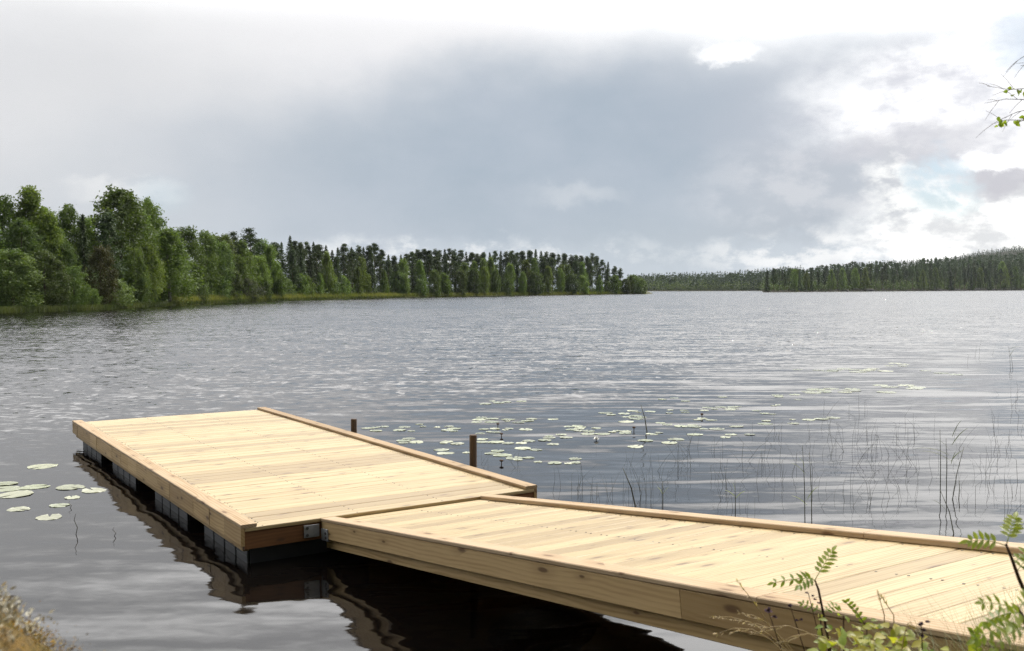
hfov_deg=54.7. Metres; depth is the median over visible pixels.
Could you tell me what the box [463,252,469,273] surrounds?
spruce tree
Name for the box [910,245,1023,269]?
hill
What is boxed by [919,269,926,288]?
birch tree
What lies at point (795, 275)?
birch tree
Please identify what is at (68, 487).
lily pad
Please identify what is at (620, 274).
pine tree
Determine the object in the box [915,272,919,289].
pine tree
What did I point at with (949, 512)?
reed plant
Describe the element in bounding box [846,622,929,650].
leafy shrub
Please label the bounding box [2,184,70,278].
birch tree
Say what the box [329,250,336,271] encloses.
spruce tree
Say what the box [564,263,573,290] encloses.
birch tree
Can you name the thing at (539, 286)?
alder bush
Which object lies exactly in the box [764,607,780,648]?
flower stalk
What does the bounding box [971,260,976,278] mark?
pine tree
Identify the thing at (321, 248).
pine tree
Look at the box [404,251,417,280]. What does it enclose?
pine tree
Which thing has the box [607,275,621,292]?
birch bush
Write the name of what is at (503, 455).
lily pad
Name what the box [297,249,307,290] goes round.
spruce tree
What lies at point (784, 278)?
pine tree
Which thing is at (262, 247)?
aspen tree
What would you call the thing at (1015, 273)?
birch tree
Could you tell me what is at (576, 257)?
pine tree
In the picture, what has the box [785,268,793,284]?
pine tree
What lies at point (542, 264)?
pine tree
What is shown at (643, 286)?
alder tree
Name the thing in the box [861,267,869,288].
birch tree
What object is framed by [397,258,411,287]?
birch tree
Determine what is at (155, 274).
birch tree
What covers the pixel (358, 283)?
birch tree
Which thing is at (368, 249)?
pine tree
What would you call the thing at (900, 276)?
pine tree
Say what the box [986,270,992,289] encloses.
spruce tree
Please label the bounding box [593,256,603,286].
pine tree
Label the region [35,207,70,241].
aspen tree
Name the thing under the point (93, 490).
lily pad
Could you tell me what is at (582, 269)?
birch tree
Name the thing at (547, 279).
birch tree
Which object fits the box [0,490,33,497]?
lily pad
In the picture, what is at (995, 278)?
pine tree
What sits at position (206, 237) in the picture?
aspen tree
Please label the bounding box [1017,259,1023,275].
pine tree
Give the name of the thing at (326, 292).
undergrowth
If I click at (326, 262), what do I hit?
birch tree
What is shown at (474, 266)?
birch tree
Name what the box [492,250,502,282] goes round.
pine tree
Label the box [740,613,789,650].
dry grass stalk
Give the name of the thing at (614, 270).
pine tree
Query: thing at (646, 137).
sky
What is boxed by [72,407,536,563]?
floating dock
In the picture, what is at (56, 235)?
birch tree
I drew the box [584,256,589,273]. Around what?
pine tree
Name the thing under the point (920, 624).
flower stalk
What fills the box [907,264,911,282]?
spruce tree
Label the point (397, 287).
alder bush
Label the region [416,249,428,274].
pine tree
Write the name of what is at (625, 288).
alder tree
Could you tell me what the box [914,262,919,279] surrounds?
pine tree
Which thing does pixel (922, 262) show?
hillside wood
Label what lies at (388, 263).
pine tree
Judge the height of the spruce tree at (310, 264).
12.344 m
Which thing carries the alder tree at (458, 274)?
on the bank at (447, 296)
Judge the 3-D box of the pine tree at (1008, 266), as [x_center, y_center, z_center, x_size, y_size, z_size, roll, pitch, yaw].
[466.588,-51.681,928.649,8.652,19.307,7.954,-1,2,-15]
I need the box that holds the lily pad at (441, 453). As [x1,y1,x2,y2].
[437,452,453,454]
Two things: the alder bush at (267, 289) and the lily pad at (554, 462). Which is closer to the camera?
the lily pad at (554, 462)
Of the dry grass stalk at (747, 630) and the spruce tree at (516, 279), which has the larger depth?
the spruce tree at (516, 279)
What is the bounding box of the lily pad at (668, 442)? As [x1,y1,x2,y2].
[661,441,676,443]
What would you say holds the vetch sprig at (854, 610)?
on the near bank
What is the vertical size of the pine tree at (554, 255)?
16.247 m
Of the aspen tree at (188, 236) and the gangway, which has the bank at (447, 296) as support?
the aspen tree at (188, 236)
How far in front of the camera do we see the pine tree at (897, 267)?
794.68 m
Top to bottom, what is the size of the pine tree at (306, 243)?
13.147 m
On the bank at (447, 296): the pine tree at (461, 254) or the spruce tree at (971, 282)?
the pine tree at (461, 254)
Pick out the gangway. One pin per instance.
(677, 571)
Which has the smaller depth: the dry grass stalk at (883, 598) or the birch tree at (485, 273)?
the dry grass stalk at (883, 598)
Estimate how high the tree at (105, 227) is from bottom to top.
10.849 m
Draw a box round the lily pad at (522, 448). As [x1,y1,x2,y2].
[514,447,530,449]
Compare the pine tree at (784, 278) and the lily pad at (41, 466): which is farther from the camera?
the pine tree at (784, 278)
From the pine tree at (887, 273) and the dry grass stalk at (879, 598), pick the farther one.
the pine tree at (887, 273)
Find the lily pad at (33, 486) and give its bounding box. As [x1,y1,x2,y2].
[18,484,50,489]
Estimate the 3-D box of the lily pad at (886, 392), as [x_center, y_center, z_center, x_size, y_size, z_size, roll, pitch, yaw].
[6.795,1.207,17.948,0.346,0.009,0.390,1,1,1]
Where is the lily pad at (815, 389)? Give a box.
[806,388,825,389]
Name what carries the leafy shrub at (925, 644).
on the near bank
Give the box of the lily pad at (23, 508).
[6,506,29,511]
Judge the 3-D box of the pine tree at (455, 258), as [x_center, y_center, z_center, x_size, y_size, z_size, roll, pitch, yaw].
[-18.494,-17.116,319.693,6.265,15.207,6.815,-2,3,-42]
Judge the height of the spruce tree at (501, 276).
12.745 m
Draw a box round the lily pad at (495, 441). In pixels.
[488,441,503,442]
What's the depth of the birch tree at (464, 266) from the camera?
314.06 m
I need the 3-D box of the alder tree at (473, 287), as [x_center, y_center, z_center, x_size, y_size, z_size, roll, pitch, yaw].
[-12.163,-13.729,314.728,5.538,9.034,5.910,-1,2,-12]
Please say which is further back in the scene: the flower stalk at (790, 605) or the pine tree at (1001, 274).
the pine tree at (1001, 274)
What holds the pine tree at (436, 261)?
on the bank at (447, 296)
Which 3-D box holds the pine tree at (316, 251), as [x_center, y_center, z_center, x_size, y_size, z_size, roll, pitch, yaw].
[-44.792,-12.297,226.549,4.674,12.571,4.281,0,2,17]
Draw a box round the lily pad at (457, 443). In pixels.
[450,442,463,444]
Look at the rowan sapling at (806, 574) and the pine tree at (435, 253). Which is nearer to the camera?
the rowan sapling at (806, 574)
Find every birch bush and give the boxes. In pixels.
[85,288,103,304]
[293,273,309,297]
[304,275,315,296]
[336,275,351,295]
[436,272,453,294]
[502,279,513,294]
[577,275,592,293]
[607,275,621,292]
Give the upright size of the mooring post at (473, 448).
2.064 m
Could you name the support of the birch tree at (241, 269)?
on the bank at (447, 296)
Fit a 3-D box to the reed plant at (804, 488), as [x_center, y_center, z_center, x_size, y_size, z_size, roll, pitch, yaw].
[2.345,1.423,7.950,0.231,0.920,0.041,0,2,-2]
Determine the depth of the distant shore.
1101.40 m
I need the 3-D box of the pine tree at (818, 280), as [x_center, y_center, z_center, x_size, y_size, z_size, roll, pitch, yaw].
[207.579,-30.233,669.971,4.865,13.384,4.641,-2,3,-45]
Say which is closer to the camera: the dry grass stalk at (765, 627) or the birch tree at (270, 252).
the dry grass stalk at (765, 627)
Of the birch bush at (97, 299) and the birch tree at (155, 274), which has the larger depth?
the birch tree at (155, 274)
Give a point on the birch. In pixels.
(1003, 122)
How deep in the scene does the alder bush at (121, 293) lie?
107.38 m
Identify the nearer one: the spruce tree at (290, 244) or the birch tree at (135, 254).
the birch tree at (135, 254)
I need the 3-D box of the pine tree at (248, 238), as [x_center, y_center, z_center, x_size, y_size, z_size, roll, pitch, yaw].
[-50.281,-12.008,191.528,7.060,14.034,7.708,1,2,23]
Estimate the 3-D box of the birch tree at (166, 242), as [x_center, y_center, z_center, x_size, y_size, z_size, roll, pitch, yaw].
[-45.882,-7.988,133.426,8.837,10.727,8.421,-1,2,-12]
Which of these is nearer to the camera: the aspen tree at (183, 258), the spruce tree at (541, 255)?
the aspen tree at (183, 258)
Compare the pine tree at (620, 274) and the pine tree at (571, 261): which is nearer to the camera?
the pine tree at (571, 261)
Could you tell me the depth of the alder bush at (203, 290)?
148.29 m
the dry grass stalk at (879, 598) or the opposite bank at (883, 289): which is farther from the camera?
the opposite bank at (883, 289)
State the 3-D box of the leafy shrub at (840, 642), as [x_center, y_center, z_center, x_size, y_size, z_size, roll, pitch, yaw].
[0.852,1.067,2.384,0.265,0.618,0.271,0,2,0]
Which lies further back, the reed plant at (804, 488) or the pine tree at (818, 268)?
the pine tree at (818, 268)
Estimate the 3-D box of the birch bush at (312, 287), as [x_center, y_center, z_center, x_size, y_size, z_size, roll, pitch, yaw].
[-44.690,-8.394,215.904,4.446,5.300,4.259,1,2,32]
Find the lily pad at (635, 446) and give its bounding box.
[627,445,642,447]
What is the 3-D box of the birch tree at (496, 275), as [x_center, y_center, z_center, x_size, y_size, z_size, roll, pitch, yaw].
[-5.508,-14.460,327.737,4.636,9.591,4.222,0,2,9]
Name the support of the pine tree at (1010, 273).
on the opposite bank at (883, 289)
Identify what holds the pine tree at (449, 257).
on the bank at (447, 296)
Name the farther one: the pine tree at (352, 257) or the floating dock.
the pine tree at (352, 257)
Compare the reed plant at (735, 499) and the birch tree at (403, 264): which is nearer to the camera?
the reed plant at (735, 499)
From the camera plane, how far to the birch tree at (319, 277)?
225.10 m
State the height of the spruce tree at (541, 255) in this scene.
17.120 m
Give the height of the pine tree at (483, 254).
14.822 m
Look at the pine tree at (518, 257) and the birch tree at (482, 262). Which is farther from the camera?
the pine tree at (518, 257)
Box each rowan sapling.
[767,545,840,650]
[958,512,1023,588]
[966,588,1023,650]
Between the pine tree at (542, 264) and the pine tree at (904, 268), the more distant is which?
the pine tree at (904, 268)
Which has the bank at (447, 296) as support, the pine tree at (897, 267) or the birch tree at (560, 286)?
the birch tree at (560, 286)
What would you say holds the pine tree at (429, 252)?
on the bank at (447, 296)
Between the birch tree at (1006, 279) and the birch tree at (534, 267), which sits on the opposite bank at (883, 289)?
the birch tree at (1006, 279)
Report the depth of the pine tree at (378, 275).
268.83 m
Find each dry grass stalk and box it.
[713,616,786,650]
[714,628,782,650]
[736,578,783,650]
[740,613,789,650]
[744,623,792,650]
[750,625,823,642]
[775,633,839,650]
[876,590,885,646]
[878,594,894,645]
[901,622,916,650]
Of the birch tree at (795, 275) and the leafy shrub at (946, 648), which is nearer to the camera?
the leafy shrub at (946, 648)
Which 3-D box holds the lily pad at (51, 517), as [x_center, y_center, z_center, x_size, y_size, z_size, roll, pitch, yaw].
[-3.851,1.593,8.226,0.200,0.008,0.232,-1,3,-21]
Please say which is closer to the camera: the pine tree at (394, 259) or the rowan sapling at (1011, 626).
the rowan sapling at (1011, 626)
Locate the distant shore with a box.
[648,289,762,290]
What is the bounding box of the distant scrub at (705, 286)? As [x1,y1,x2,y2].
[643,277,778,290]
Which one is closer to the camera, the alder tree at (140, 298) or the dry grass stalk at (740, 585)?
the dry grass stalk at (740, 585)
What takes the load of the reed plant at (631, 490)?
in the water
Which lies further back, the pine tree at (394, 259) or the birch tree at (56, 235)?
the pine tree at (394, 259)
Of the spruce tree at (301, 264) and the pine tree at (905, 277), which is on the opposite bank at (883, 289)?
the pine tree at (905, 277)
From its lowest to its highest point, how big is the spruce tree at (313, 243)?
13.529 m
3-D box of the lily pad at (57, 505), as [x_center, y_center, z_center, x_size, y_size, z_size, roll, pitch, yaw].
[-3.971,1.576,8.670,0.172,0.007,0.151,1,2,2]
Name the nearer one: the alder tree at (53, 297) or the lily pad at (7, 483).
the lily pad at (7, 483)
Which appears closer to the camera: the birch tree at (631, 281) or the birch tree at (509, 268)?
the birch tree at (509, 268)
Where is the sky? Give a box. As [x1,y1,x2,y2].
[0,0,1023,289]
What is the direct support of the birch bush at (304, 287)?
on the bank at (447, 296)
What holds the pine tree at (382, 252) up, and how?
on the bank at (447, 296)
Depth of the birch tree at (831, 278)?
681.03 m
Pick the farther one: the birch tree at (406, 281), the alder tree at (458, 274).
the alder tree at (458, 274)
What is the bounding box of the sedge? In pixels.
[170,291,645,302]
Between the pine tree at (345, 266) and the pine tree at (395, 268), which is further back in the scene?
the pine tree at (395, 268)
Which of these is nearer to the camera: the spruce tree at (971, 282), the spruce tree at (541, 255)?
the spruce tree at (541, 255)
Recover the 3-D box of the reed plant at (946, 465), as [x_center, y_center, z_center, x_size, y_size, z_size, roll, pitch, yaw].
[3.804,1.347,8.805,0.481,1.002,0.079,0,2,0]
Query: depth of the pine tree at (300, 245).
220.26 m
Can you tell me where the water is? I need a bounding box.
[0,290,1023,650]
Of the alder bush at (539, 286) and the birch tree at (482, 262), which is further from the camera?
the alder bush at (539, 286)
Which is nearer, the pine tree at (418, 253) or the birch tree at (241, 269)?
the birch tree at (241, 269)
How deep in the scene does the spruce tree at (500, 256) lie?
344.34 m
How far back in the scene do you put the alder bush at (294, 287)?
202.81 m
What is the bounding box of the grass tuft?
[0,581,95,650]
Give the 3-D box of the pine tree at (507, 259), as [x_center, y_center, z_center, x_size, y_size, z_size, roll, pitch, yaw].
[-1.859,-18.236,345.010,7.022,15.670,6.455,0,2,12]
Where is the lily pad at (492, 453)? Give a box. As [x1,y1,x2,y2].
[484,452,500,454]
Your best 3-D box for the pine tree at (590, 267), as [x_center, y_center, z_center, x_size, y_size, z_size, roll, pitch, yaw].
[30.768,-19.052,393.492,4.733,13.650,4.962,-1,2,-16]
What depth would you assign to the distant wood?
1127.93 m
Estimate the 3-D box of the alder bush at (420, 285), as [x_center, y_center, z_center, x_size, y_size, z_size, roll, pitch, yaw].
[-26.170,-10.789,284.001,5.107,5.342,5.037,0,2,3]
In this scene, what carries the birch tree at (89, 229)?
on the bank at (447, 296)
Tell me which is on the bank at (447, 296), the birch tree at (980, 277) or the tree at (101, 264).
the tree at (101, 264)
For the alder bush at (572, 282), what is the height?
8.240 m
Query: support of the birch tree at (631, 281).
on the bank at (447, 296)
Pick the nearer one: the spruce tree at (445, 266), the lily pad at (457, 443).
the lily pad at (457, 443)
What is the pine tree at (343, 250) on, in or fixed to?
on the bank at (447, 296)
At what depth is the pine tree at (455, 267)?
307.86 m
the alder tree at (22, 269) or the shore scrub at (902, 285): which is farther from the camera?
the shore scrub at (902, 285)
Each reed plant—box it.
[623,469,635,506]
[726,484,743,516]
[792,445,816,521]
[915,420,967,498]
[934,490,953,533]
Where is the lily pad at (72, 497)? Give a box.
[64,495,79,498]
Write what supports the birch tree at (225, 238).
on the bank at (447, 296)
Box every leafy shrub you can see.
[806,627,906,650]
[814,612,887,650]
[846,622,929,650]
[874,642,933,650]
[922,644,977,650]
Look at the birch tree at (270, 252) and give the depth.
192.54 m
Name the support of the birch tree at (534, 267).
on the bank at (447, 296)
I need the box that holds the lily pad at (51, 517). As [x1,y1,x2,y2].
[35,514,61,519]
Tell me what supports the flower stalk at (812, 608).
on the near bank
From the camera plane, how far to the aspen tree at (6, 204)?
100.51 m
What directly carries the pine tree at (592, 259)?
on the bank at (447, 296)
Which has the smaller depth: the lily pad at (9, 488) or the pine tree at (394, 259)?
the lily pad at (9, 488)
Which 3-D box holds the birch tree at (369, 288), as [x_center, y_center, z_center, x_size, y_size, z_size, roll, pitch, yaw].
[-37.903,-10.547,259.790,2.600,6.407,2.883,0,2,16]
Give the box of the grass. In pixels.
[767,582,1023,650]
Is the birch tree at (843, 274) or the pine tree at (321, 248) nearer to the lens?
the pine tree at (321, 248)
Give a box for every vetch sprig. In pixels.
[842,598,868,634]
[967,627,981,650]
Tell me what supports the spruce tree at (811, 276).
on the opposite bank at (883, 289)
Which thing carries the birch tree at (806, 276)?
on the opposite bank at (883, 289)
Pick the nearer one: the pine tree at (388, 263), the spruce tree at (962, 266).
the pine tree at (388, 263)
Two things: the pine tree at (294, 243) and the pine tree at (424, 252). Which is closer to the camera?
the pine tree at (294, 243)
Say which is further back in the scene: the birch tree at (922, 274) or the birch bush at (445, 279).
the birch tree at (922, 274)
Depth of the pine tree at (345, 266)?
246.22 m
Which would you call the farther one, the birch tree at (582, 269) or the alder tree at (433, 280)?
the birch tree at (582, 269)
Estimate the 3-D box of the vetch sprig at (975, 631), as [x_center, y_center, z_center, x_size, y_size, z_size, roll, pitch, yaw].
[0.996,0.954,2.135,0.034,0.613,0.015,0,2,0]
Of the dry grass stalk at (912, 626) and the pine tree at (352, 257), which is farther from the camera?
the pine tree at (352, 257)
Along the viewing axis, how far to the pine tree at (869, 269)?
752.19 m
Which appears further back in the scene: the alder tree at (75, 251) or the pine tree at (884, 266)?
the pine tree at (884, 266)
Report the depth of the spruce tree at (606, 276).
405.49 m
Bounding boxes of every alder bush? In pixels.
[56,266,93,306]
[97,279,139,305]
[190,283,210,300]
[258,281,274,297]
[282,279,296,294]
[324,274,341,295]
[387,271,410,294]
[413,279,429,295]
[527,271,546,293]
[564,274,581,293]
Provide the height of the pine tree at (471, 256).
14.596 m
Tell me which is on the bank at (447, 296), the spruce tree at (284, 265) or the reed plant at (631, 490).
the spruce tree at (284, 265)
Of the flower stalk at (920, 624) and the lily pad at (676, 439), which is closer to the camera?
the flower stalk at (920, 624)
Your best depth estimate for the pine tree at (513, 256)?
347.79 m
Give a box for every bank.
[39,291,651,306]
[763,261,1023,291]
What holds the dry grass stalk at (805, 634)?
on the near bank
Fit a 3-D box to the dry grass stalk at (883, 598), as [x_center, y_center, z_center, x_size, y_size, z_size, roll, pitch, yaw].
[1.037,1.071,2.739,0.058,0.664,0.019,0,2,0]
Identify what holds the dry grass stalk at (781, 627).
on the near bank
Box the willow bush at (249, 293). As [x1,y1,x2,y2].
[239,278,267,299]
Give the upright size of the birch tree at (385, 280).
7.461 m
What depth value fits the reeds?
105.83 m
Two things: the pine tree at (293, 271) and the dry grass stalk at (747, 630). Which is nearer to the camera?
the dry grass stalk at (747, 630)
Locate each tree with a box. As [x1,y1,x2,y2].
[0,194,26,285]
[0,217,51,304]
[0,227,13,284]
[0,248,52,307]
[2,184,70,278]
[13,249,73,307]
[29,211,76,294]
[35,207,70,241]
[49,240,82,304]
[55,203,91,248]
[70,217,106,279]
[71,246,98,282]
[76,214,96,304]
[79,245,119,304]
[87,184,166,281]
[91,232,106,273]
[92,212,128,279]
[114,201,159,259]
[121,246,150,302]
[123,261,151,303]
[136,242,167,301]
[141,196,168,269]
[150,226,206,302]
[161,228,190,276]
[167,273,195,297]
[176,225,212,295]
[189,230,223,293]
[204,232,241,287]
[204,240,236,299]
[221,269,243,299]
[227,231,242,254]
[234,240,262,289]
[234,255,254,292]
[240,227,264,273]
[249,255,273,293]
[252,238,276,289]
[258,244,286,294]
[270,242,283,275]
[271,271,288,297]
[277,242,291,293]
[284,236,300,293]
[285,240,305,281]
[286,249,301,292]
[291,242,308,271]
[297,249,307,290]
[303,241,318,274]
[305,246,318,294]
[310,245,324,284]
[311,241,323,289]
[315,244,324,279]
[315,273,323,294]
[320,251,337,293]
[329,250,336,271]
[332,256,344,287]
[333,247,349,293]
[339,243,355,282]
[340,254,352,285]
[346,249,361,288]
[350,267,364,295]
[351,245,368,281]
[354,257,370,292]
[361,247,369,283]
[364,273,371,293]
[365,245,375,281]
[367,250,379,293]
[372,243,385,274]
[373,249,387,283]
[375,256,384,291]
[379,270,389,292]
[383,259,394,285]
[390,255,397,278]
[390,264,401,285]
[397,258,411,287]
[401,274,410,293]
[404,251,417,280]
[409,249,424,279]
[409,256,418,293]
[414,259,427,292]
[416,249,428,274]
[422,250,435,283]
[423,255,434,284]
[427,269,441,295]
[431,248,441,272]
[432,257,441,274]
[437,250,449,268]
[441,249,452,290]
[441,255,451,292]
[446,248,455,284]
[450,249,461,281]
[451,261,462,290]
[453,269,467,295]
[457,250,464,265]
[459,261,470,290]
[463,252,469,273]
[467,268,481,293]
[468,252,475,270]
[469,261,481,291]
[471,253,482,274]
[478,258,491,292]
[479,266,489,293]
[480,252,486,267]
[487,257,498,292]
[490,267,500,292]
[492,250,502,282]
[498,251,505,276]
[498,260,504,291]
[501,251,514,279]
[503,263,515,291]
[504,250,521,282]
[514,252,522,276]
[514,264,519,292]
[517,271,527,292]
[518,259,531,291]
[519,251,525,273]
[525,250,533,272]
[526,257,543,288]
[538,251,547,291]
[538,256,553,291]
[543,251,555,276]
[543,265,554,292]
[547,258,560,291]
[549,252,556,284]
[554,254,562,285]
[555,268,565,292]
[556,264,566,291]
[561,253,568,273]
[564,255,574,273]
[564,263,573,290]
[572,255,579,284]
[572,261,581,278]
[578,255,586,274]
[578,261,589,286]
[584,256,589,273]
[585,261,594,291]
[588,253,597,289]
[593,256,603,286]
[595,267,603,291]
[596,275,603,292]
[599,259,607,284]
[604,269,608,292]
[610,266,617,279]
[616,268,624,283]
[620,278,631,293]
[625,274,642,292]
[628,275,633,292]
[635,278,647,293]
[763,271,771,290]
[769,268,778,289]
[777,270,783,289]
[782,272,787,285]
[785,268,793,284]
[790,269,797,287]
[797,269,802,290]
[802,272,810,289]
[809,269,815,291]
[815,266,822,279]
[815,271,821,285]
[820,271,827,289]
[824,266,830,281]
[827,269,835,289]
[834,268,840,289]
[838,268,846,287]
[846,271,852,288]
[851,268,860,287]
[856,268,864,284]
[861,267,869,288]
[867,263,873,279]
[873,265,879,276]
[878,268,885,289]
[881,263,888,278]
[883,269,890,289]
[888,268,897,287]
[894,263,900,281]
[897,273,903,283]
[901,266,906,276]
[902,270,909,287]
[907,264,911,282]
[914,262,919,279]
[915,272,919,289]
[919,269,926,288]
[920,264,928,277]
[935,261,941,275]
[947,267,954,290]
[960,261,966,282]
[962,268,968,288]
[966,262,970,279]
[968,266,975,289]
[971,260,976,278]
[975,267,984,287]
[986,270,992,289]
[993,271,999,287]
[997,269,1006,287]
[998,261,1005,277]
[1001,267,1009,288]
[1006,260,1011,274]
[1009,271,1014,283]
[1010,266,1019,287]
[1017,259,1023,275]
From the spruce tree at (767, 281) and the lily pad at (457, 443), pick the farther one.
the spruce tree at (767, 281)
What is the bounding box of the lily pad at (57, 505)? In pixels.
[49,503,69,507]
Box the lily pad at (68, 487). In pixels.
[55,484,84,489]
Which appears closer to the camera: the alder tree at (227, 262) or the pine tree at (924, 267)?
the alder tree at (227, 262)
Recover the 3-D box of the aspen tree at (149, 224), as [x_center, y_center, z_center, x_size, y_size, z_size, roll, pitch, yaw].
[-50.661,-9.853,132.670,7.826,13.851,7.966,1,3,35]
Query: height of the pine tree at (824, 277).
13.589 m
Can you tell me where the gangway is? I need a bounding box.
[321,494,1023,650]
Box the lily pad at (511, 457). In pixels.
[506,456,522,459]
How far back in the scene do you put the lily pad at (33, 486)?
9.51 m
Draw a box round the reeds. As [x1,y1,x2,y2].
[0,295,404,312]
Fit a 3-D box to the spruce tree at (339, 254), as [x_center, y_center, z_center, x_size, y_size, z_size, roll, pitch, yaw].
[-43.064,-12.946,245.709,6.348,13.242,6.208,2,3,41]
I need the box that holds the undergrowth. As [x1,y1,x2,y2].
[0,268,641,305]
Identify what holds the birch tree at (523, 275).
on the bank at (447, 296)
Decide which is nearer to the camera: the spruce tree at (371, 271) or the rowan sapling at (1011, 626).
the rowan sapling at (1011, 626)
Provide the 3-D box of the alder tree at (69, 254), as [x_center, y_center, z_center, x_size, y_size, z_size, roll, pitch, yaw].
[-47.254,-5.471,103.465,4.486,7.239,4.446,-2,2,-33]
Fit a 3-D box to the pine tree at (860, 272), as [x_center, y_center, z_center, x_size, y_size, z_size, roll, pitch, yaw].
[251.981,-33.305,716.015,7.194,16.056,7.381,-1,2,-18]
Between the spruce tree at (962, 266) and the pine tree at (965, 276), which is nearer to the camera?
the pine tree at (965, 276)
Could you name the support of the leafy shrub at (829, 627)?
on the near bank
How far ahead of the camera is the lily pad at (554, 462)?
10.72 m
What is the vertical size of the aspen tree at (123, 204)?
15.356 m
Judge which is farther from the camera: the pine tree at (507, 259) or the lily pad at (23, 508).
the pine tree at (507, 259)
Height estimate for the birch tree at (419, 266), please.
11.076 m
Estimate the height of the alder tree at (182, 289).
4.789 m
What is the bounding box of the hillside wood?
[785,252,1023,282]
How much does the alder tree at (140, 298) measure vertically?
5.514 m
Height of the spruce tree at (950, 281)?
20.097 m
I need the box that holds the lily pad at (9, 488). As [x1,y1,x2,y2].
[0,486,20,491]
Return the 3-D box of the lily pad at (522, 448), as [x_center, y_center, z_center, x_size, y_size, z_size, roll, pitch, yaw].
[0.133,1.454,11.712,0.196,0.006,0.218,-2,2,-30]
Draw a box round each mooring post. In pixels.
[351,419,356,432]
[469,434,476,467]
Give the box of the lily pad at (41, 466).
[27,464,57,468]
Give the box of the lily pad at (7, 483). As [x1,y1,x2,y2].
[0,481,17,485]
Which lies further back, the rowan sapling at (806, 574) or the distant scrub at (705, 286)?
the distant scrub at (705, 286)
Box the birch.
[977,56,1023,136]
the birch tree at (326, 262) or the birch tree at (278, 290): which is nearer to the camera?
the birch tree at (278, 290)
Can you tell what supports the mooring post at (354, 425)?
in the water
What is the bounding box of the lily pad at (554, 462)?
[548,461,561,463]
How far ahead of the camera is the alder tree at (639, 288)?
414.85 m
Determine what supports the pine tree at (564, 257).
on the bank at (447, 296)
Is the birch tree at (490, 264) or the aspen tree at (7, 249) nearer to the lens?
the aspen tree at (7, 249)
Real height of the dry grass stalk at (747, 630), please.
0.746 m
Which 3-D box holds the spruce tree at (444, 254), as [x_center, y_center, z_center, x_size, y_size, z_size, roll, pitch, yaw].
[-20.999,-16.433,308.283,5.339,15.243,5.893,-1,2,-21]
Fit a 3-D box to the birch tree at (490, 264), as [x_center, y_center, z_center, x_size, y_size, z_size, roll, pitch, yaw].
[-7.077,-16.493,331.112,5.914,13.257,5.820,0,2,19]
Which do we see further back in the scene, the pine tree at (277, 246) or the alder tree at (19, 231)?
the pine tree at (277, 246)
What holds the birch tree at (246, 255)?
on the bank at (447, 296)
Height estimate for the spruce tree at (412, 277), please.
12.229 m
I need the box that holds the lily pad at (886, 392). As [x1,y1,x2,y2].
[876,391,896,392]
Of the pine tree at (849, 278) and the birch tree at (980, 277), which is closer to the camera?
the pine tree at (849, 278)
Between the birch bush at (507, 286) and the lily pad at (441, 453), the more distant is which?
the birch bush at (507, 286)
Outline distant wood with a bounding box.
[627,265,803,289]
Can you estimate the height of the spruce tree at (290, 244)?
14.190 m
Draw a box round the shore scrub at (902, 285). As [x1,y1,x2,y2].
[761,274,1023,291]
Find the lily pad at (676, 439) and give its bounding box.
[668,438,684,440]
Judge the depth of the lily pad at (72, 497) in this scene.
8.99 m
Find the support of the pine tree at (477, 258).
on the bank at (447, 296)
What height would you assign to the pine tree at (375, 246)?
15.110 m
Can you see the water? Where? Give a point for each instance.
(130, 566)
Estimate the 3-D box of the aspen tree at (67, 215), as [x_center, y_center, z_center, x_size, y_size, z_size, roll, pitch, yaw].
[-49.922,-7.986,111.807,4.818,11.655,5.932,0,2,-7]
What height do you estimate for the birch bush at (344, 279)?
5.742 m
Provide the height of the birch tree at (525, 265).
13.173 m
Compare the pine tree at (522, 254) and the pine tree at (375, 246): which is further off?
the pine tree at (522, 254)
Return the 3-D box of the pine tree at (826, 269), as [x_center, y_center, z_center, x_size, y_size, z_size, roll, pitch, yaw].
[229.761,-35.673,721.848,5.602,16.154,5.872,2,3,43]
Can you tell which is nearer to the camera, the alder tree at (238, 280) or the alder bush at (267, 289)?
the alder tree at (238, 280)
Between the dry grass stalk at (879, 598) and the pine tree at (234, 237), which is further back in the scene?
the pine tree at (234, 237)
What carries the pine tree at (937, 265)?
on the opposite bank at (883, 289)
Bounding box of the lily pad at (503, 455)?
[493,453,511,456]
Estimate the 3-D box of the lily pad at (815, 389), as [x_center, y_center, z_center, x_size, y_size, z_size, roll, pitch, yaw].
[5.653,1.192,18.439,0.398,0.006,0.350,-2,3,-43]
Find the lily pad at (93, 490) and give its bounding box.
[82,488,105,492]
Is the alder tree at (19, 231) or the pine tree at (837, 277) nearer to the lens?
the alder tree at (19, 231)
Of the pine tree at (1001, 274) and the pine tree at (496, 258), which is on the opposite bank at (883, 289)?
the pine tree at (1001, 274)
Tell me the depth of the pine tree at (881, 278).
737.22 m
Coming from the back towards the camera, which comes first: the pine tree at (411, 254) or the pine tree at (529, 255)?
the pine tree at (529, 255)
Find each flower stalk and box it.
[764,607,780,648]
[788,603,804,650]
[805,592,819,650]
[918,620,930,649]
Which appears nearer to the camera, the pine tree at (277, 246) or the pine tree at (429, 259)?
the pine tree at (277, 246)
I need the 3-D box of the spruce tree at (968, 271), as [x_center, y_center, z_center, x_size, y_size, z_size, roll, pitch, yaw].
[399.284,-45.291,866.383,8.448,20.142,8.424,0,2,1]
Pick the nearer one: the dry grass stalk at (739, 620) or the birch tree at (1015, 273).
the dry grass stalk at (739, 620)
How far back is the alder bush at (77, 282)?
100.05 m
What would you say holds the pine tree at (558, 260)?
on the bank at (447, 296)
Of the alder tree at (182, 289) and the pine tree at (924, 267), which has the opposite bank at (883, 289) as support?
the pine tree at (924, 267)
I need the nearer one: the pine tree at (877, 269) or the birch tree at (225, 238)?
the birch tree at (225, 238)
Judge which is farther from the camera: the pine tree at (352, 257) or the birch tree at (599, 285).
the birch tree at (599, 285)
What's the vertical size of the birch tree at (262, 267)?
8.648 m

